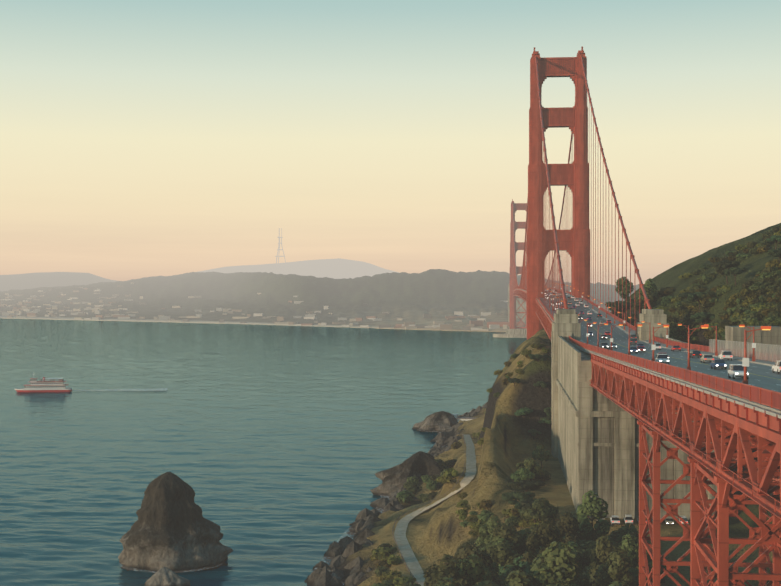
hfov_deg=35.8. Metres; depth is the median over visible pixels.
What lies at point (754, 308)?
bush
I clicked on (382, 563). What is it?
bush
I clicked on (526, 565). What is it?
tree
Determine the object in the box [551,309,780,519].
pylon anchorage
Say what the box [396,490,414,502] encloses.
bush
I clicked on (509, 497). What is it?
bush
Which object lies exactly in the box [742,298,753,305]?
bush
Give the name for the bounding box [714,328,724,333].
bush
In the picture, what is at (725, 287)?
bush
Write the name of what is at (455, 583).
tree
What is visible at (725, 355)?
car
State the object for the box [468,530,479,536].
bush
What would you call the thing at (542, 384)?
tree
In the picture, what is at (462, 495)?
bush
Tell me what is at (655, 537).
viaduct tower
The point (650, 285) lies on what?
tree
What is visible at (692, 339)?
bush
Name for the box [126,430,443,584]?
surf foam
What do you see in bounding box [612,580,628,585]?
tree
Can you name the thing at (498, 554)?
tree
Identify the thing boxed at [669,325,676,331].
bush
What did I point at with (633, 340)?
car
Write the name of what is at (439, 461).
bush
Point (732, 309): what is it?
bush
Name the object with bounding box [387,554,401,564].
bush
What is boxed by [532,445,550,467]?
tree
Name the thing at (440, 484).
bush
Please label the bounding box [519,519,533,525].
bush
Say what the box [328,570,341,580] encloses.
shore rock
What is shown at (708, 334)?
bush
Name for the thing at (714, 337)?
bush
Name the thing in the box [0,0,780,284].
sky
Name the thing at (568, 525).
tree
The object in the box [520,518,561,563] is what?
tree
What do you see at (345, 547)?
shoreline rocks
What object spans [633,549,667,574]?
tree
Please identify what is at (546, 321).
suspended deck truss
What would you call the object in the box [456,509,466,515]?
bush
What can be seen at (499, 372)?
bush
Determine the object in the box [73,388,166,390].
ferry wake
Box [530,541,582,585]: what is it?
tree
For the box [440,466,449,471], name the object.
bush
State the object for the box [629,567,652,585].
tree
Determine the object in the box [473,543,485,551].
tree
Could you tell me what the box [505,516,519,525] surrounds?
bush
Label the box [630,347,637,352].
car
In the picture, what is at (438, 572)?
tree
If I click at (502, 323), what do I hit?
fort point building
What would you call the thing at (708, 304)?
bush
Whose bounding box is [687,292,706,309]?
tree
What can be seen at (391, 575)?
bush
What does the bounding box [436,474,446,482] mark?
bush
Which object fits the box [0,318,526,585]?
sea water
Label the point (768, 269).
bush
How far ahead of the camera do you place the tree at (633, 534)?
233.36 m
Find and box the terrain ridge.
[0,272,116,290]
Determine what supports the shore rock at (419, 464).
on the marin headland
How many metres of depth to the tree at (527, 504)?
285.96 m
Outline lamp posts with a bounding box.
[541,283,770,383]
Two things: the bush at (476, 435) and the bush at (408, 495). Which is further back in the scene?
the bush at (476, 435)
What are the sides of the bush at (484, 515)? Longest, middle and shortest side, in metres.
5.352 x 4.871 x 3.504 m
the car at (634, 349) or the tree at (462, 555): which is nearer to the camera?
the tree at (462, 555)
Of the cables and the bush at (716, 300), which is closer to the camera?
the bush at (716, 300)
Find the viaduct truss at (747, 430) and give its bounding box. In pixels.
[589,353,780,518]
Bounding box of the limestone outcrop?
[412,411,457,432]
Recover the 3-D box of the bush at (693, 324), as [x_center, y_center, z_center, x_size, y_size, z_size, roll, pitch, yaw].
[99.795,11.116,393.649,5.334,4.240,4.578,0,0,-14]
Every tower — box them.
[275,228,285,262]
[510,199,526,328]
[527,46,589,338]
[637,420,772,585]
[687,456,780,585]
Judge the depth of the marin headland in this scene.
380.41 m
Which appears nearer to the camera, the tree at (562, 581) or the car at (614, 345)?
the tree at (562, 581)
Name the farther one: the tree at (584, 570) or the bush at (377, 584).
the bush at (377, 584)
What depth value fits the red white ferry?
955.55 m
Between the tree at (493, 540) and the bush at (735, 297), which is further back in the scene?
the bush at (735, 297)
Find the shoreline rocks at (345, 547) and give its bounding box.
[307,402,486,585]
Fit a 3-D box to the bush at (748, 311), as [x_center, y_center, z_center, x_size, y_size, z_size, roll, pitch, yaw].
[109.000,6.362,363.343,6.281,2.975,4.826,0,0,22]
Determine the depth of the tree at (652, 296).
460.30 m
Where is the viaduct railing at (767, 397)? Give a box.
[569,336,780,409]
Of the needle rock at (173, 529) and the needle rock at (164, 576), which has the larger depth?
the needle rock at (173, 529)
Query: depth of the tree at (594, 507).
254.47 m
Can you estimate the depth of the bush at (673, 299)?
429.75 m
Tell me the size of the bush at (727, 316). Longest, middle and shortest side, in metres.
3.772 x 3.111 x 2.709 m
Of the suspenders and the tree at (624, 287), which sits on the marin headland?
the tree at (624, 287)
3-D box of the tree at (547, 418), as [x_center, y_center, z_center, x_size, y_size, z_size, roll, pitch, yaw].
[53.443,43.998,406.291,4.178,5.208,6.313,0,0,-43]
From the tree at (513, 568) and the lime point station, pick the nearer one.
the tree at (513, 568)
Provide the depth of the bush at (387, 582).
263.60 m
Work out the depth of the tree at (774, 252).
380.20 m
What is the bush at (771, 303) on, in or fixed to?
on the marin headland
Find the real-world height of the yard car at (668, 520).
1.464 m
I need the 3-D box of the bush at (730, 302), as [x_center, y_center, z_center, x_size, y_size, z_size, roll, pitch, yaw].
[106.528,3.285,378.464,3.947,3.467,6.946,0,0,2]
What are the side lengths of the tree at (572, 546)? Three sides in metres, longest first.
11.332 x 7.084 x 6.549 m
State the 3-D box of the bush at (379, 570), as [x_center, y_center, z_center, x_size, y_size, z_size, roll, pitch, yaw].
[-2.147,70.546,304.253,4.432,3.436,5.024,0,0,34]
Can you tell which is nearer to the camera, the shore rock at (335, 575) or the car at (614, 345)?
the car at (614, 345)
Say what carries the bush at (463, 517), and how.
on the marin headland
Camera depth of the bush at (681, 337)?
403.05 m
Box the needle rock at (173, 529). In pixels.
[118,472,232,573]
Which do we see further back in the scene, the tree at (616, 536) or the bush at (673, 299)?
the bush at (673, 299)
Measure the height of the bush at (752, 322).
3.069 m
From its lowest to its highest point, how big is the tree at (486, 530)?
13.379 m
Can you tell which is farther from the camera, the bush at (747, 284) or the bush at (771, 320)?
the bush at (747, 284)
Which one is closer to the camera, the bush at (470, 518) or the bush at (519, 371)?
the bush at (470, 518)
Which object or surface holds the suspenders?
attached to the cables
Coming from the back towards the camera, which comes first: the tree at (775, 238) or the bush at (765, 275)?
the tree at (775, 238)
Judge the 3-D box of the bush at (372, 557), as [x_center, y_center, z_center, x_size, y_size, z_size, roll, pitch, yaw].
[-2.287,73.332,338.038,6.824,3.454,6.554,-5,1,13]
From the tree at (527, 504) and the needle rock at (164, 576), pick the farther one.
the needle rock at (164, 576)
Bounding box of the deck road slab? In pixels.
[515,289,780,413]
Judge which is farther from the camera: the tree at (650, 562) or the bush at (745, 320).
the bush at (745, 320)
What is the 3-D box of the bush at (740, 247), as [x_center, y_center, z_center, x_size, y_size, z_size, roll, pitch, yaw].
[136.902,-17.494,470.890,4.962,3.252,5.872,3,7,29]
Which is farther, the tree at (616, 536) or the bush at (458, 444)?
the bush at (458, 444)
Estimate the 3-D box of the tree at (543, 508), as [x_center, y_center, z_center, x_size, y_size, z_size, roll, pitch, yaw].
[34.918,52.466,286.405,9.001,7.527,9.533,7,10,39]
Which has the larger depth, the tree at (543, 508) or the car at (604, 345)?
the car at (604, 345)
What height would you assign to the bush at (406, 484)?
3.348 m
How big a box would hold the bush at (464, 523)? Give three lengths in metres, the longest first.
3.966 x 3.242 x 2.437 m
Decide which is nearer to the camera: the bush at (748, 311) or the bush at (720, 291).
the bush at (748, 311)
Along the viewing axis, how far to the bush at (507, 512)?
298.37 m
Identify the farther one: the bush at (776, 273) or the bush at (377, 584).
the bush at (776, 273)
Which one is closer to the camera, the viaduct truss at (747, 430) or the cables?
the viaduct truss at (747, 430)
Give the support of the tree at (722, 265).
on the marin headland
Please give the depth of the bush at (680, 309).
411.86 m
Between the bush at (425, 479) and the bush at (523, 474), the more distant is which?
the bush at (425, 479)
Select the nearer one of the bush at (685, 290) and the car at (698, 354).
the car at (698, 354)
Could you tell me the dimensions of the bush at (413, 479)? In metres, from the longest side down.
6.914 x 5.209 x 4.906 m
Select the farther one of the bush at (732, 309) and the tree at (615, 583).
the bush at (732, 309)
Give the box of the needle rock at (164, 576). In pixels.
[144,567,190,585]
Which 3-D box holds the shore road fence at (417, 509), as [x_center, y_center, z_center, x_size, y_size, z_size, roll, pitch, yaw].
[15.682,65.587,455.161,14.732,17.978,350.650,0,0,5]
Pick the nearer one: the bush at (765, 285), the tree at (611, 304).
the bush at (765, 285)
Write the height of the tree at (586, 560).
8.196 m
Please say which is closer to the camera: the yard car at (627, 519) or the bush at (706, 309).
the yard car at (627, 519)
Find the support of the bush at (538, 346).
on the marin headland
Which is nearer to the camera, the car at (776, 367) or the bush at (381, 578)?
the car at (776, 367)
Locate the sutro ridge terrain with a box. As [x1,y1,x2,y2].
[199,258,398,278]
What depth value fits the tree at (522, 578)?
152.82 m
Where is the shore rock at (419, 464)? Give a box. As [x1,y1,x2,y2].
[370,451,440,499]
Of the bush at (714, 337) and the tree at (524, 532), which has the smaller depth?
the tree at (524, 532)
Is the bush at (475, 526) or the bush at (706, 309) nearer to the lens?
the bush at (475, 526)
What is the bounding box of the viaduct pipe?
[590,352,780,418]
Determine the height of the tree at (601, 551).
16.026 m
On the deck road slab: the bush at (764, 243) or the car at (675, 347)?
the car at (675, 347)
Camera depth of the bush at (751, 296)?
371.66 m
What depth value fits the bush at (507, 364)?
497.62 m
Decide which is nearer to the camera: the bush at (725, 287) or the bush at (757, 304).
the bush at (757, 304)
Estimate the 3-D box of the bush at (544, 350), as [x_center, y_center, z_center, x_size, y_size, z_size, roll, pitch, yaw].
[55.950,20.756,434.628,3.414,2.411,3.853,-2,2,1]
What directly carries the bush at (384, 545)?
on the marin headland
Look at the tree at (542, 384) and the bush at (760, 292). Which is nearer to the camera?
the bush at (760, 292)
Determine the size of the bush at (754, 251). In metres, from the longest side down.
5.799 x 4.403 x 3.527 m
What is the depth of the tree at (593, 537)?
253.13 m
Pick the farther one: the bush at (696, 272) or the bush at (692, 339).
the bush at (696, 272)
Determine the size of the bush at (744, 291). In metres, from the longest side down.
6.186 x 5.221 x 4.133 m
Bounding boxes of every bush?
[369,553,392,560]
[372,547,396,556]
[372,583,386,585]
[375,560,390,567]
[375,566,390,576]
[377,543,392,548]
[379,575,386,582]
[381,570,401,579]
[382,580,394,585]
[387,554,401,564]
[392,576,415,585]
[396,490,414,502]
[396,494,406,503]
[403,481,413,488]
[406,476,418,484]
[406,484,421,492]
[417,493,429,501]
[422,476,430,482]
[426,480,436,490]
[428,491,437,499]
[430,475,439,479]
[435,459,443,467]
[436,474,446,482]
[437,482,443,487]
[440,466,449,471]
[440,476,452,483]
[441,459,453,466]
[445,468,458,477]
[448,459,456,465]
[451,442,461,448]
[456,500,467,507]
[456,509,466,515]
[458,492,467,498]
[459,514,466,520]
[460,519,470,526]
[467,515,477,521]
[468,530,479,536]
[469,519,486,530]
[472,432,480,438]
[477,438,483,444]
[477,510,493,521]
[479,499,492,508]
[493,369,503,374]
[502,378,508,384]
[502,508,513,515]
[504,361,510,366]
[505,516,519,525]
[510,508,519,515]
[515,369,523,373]
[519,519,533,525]
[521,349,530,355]
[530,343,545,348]
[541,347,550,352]
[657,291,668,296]
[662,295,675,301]
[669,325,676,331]
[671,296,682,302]
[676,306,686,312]
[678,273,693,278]
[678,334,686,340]
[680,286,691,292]
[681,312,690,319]
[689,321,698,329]
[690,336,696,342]
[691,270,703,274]
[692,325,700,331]
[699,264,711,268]
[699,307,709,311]
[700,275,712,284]
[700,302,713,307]
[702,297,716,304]
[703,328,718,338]
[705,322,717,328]
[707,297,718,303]
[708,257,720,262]
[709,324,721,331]
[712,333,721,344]
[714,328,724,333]
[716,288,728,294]
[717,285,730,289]
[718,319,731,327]
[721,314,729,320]
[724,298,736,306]
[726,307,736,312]
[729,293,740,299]
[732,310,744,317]
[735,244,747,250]
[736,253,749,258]
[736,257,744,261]
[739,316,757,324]
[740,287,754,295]
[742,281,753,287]
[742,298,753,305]
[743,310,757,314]
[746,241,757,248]
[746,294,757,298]
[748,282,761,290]
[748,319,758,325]
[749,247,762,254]
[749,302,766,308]
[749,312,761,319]
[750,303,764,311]
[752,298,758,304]
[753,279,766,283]
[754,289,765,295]
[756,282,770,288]
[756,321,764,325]
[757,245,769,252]
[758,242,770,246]
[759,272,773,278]
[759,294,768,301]
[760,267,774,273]
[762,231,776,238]
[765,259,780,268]
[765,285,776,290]
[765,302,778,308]
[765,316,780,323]
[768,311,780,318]
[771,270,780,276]
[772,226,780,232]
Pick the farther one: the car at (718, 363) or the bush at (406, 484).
the bush at (406, 484)
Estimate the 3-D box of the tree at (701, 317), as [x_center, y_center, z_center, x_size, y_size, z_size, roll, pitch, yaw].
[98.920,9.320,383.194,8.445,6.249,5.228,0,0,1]
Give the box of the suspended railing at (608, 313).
[513,288,636,330]
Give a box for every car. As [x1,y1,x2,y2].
[600,342,608,348]
[609,343,616,348]
[610,515,619,524]
[623,515,632,523]
[630,338,636,343]
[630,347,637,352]
[637,346,645,351]
[654,343,660,349]
[655,354,669,364]
[664,517,673,524]
[671,345,680,350]
[677,516,687,524]
[690,351,701,357]
[700,355,713,362]
[710,359,726,368]
[718,351,732,360]
[728,364,748,378]
[772,361,780,373]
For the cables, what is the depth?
547.75 m
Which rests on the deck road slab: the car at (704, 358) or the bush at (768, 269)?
the car at (704, 358)
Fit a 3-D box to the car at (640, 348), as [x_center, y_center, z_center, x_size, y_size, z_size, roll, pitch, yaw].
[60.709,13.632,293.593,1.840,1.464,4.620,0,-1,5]
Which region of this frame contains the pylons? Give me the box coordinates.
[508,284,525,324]
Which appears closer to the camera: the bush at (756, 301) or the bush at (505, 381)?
the bush at (756, 301)
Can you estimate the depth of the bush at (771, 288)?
368.97 m
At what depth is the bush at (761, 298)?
365.35 m
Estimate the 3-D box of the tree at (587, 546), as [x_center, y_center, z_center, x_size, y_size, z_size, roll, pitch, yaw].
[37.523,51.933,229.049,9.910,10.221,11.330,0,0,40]
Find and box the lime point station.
[452,414,474,421]
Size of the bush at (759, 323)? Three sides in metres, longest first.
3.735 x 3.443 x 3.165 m
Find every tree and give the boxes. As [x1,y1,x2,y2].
[423,554,469,585]
[435,577,462,585]
[454,542,499,585]
[454,554,491,584]
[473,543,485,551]
[473,580,498,585]
[475,516,502,547]
[479,533,514,552]
[487,542,520,573]
[491,522,525,562]
[495,538,509,566]
[497,561,538,576]
[499,572,508,580]
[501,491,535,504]
[504,565,533,584]
[504,570,540,585]
[508,378,520,385]
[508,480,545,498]
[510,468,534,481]
[513,555,537,565]
[514,407,532,421]
[514,502,527,519]
[516,458,544,480]
[516,529,540,554]
[520,499,554,522]
[520,499,556,521]
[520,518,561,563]
[529,354,547,360]
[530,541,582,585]
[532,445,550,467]
[533,381,546,388]
[538,418,550,428]
[539,498,558,520]
[540,416,550,426]
[541,547,590,566]
[544,407,550,415]
[546,578,571,585]
[555,512,584,542]
[558,541,588,568]
[562,523,600,541]
[567,539,601,563]
[576,490,610,538]
[581,566,638,585]
[586,534,619,585]
[595,547,636,585]
[605,300,621,317]
[607,530,628,544]
[609,581,624,585]
[611,301,632,317]
[611,523,638,540]
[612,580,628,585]
[616,277,633,309]
[619,534,638,570]
[621,313,636,323]
[623,532,638,541]
[625,298,636,311]
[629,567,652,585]
[633,287,658,310]
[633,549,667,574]
[638,278,657,307]
[651,575,666,582]
[678,292,690,297]
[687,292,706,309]
[690,313,714,328]
[702,290,717,298]
[712,260,739,283]
[766,235,780,249]
[768,248,780,268]
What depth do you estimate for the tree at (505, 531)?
246.87 m
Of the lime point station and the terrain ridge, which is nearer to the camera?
the lime point station
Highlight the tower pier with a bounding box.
[493,329,526,337]
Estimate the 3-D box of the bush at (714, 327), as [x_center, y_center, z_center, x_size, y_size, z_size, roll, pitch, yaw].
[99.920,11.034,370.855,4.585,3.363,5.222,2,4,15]
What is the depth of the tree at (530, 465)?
337.97 m
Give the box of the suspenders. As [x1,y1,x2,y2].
[513,73,644,325]
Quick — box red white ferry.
[15,374,71,391]
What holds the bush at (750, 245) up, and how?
on the marin headland
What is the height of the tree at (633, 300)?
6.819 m
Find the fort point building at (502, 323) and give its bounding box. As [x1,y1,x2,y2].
[487,321,522,327]
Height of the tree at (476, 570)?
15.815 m
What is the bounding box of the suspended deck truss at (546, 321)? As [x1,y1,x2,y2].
[513,289,552,340]
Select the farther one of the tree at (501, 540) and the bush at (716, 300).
the bush at (716, 300)
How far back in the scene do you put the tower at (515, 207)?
2011.20 m
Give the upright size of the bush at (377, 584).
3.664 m
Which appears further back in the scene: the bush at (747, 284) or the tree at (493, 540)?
the bush at (747, 284)
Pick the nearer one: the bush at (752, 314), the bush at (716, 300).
the bush at (752, 314)
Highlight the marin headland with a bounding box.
[304,223,780,585]
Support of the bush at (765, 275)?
on the marin headland
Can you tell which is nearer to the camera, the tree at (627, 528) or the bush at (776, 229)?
the tree at (627, 528)
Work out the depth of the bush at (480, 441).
370.19 m
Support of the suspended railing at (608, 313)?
on the deck road slab
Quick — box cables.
[513,56,651,308]
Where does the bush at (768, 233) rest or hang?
on the marin headland
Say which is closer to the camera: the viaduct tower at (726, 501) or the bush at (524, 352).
the viaduct tower at (726, 501)
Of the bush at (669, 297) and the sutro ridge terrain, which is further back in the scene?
the sutro ridge terrain
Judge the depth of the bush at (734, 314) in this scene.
365.12 m
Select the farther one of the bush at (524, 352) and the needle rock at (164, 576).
the bush at (524, 352)
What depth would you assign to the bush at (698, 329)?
388.65 m
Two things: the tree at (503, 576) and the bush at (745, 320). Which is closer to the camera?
the tree at (503, 576)
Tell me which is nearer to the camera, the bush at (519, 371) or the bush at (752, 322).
the bush at (752, 322)
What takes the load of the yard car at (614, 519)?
on the marin headland
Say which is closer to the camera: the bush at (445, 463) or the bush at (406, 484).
the bush at (406, 484)
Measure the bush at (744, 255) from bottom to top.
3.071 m
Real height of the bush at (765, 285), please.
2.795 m
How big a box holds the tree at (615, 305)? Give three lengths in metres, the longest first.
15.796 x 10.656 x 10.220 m
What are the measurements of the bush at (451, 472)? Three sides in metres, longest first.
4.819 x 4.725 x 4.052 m
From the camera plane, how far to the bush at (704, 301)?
390.59 m
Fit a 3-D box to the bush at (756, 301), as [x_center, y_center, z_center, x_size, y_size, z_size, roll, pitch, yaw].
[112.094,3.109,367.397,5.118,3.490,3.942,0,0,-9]
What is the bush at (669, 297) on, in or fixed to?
on the marin headland
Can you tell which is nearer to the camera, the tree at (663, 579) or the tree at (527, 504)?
the tree at (663, 579)
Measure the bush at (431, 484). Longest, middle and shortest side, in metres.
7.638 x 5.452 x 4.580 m
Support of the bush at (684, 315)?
on the marin headland
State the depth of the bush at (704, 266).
467.57 m
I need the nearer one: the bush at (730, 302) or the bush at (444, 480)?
the bush at (730, 302)
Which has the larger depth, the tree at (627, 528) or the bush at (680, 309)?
the bush at (680, 309)
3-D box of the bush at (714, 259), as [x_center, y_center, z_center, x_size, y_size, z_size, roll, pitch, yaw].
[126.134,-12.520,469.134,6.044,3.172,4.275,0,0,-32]
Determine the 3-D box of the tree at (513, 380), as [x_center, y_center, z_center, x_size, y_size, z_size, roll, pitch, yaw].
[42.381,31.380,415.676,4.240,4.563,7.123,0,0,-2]
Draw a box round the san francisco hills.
[0,269,638,331]
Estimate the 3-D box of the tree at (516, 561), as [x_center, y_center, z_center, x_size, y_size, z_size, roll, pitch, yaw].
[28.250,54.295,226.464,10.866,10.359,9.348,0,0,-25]
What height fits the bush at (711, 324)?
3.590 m
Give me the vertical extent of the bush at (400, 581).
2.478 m
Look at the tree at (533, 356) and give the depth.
416.15 m
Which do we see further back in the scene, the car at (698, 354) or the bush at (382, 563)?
the bush at (382, 563)
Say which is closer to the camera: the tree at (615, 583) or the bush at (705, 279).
the tree at (615, 583)
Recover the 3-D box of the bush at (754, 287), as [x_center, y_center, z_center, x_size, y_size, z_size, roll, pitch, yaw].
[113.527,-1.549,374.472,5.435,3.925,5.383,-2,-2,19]
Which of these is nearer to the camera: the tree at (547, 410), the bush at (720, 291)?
the bush at (720, 291)
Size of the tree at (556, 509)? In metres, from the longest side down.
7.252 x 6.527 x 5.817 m
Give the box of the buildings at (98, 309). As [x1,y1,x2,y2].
[0,282,507,330]
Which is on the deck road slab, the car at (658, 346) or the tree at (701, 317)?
the car at (658, 346)
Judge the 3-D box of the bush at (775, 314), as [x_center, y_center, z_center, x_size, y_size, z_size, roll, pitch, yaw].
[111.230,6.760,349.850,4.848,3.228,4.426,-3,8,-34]
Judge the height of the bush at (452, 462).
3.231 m
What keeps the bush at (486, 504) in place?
on the marin headland
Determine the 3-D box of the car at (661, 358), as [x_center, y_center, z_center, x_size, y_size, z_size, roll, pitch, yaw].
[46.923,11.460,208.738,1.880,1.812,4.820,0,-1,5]
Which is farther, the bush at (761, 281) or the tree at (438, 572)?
the bush at (761, 281)
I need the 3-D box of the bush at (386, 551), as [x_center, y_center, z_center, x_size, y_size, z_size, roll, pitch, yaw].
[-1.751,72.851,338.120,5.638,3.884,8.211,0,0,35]
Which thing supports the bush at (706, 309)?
on the marin headland
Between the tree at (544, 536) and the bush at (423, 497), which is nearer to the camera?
the tree at (544, 536)
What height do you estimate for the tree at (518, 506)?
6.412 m
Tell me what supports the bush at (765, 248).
on the marin headland
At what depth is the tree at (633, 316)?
497.98 m
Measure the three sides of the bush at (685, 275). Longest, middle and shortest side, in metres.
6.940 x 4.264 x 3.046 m
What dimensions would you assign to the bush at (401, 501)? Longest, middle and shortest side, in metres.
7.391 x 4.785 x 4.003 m
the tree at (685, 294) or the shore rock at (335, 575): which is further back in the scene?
the tree at (685, 294)
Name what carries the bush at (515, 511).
on the marin headland
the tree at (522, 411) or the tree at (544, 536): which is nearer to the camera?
the tree at (544, 536)
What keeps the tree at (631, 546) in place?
on the marin headland
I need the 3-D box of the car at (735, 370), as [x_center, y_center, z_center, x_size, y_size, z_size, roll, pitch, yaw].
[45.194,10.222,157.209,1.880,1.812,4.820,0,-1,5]
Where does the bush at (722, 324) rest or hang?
on the marin headland
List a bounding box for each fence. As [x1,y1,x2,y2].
[392,434,464,583]
[709,339,780,361]
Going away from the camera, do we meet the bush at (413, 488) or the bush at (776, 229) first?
the bush at (413, 488)
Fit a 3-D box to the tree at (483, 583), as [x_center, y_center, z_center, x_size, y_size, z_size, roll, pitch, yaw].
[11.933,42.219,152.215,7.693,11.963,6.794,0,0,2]
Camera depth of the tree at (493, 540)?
247.65 m
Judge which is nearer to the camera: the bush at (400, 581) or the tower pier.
the bush at (400, 581)
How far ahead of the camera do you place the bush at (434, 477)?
461.21 m
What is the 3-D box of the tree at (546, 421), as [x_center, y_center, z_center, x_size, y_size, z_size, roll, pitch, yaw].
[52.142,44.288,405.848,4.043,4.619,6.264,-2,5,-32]
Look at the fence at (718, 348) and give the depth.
239.22 m
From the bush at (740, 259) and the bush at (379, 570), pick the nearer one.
the bush at (379, 570)
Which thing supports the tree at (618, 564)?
on the marin headland
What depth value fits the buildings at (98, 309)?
3035.96 m
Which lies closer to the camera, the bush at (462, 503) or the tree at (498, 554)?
the tree at (498, 554)
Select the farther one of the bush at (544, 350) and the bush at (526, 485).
the bush at (544, 350)
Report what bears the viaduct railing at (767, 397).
on the deck road slab
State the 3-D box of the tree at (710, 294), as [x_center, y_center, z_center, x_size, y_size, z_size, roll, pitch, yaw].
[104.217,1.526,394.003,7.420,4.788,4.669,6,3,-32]
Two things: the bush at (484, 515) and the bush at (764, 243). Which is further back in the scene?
the bush at (764, 243)
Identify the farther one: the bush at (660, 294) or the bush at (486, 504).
the bush at (660, 294)
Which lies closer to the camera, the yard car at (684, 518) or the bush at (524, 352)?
the yard car at (684, 518)
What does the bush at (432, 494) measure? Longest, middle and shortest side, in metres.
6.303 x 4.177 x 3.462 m
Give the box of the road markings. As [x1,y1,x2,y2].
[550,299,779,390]
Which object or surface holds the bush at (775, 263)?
on the marin headland
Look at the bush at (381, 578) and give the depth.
300.41 m
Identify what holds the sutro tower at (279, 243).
on the sutro ridge terrain
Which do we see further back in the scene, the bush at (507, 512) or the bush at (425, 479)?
the bush at (425, 479)

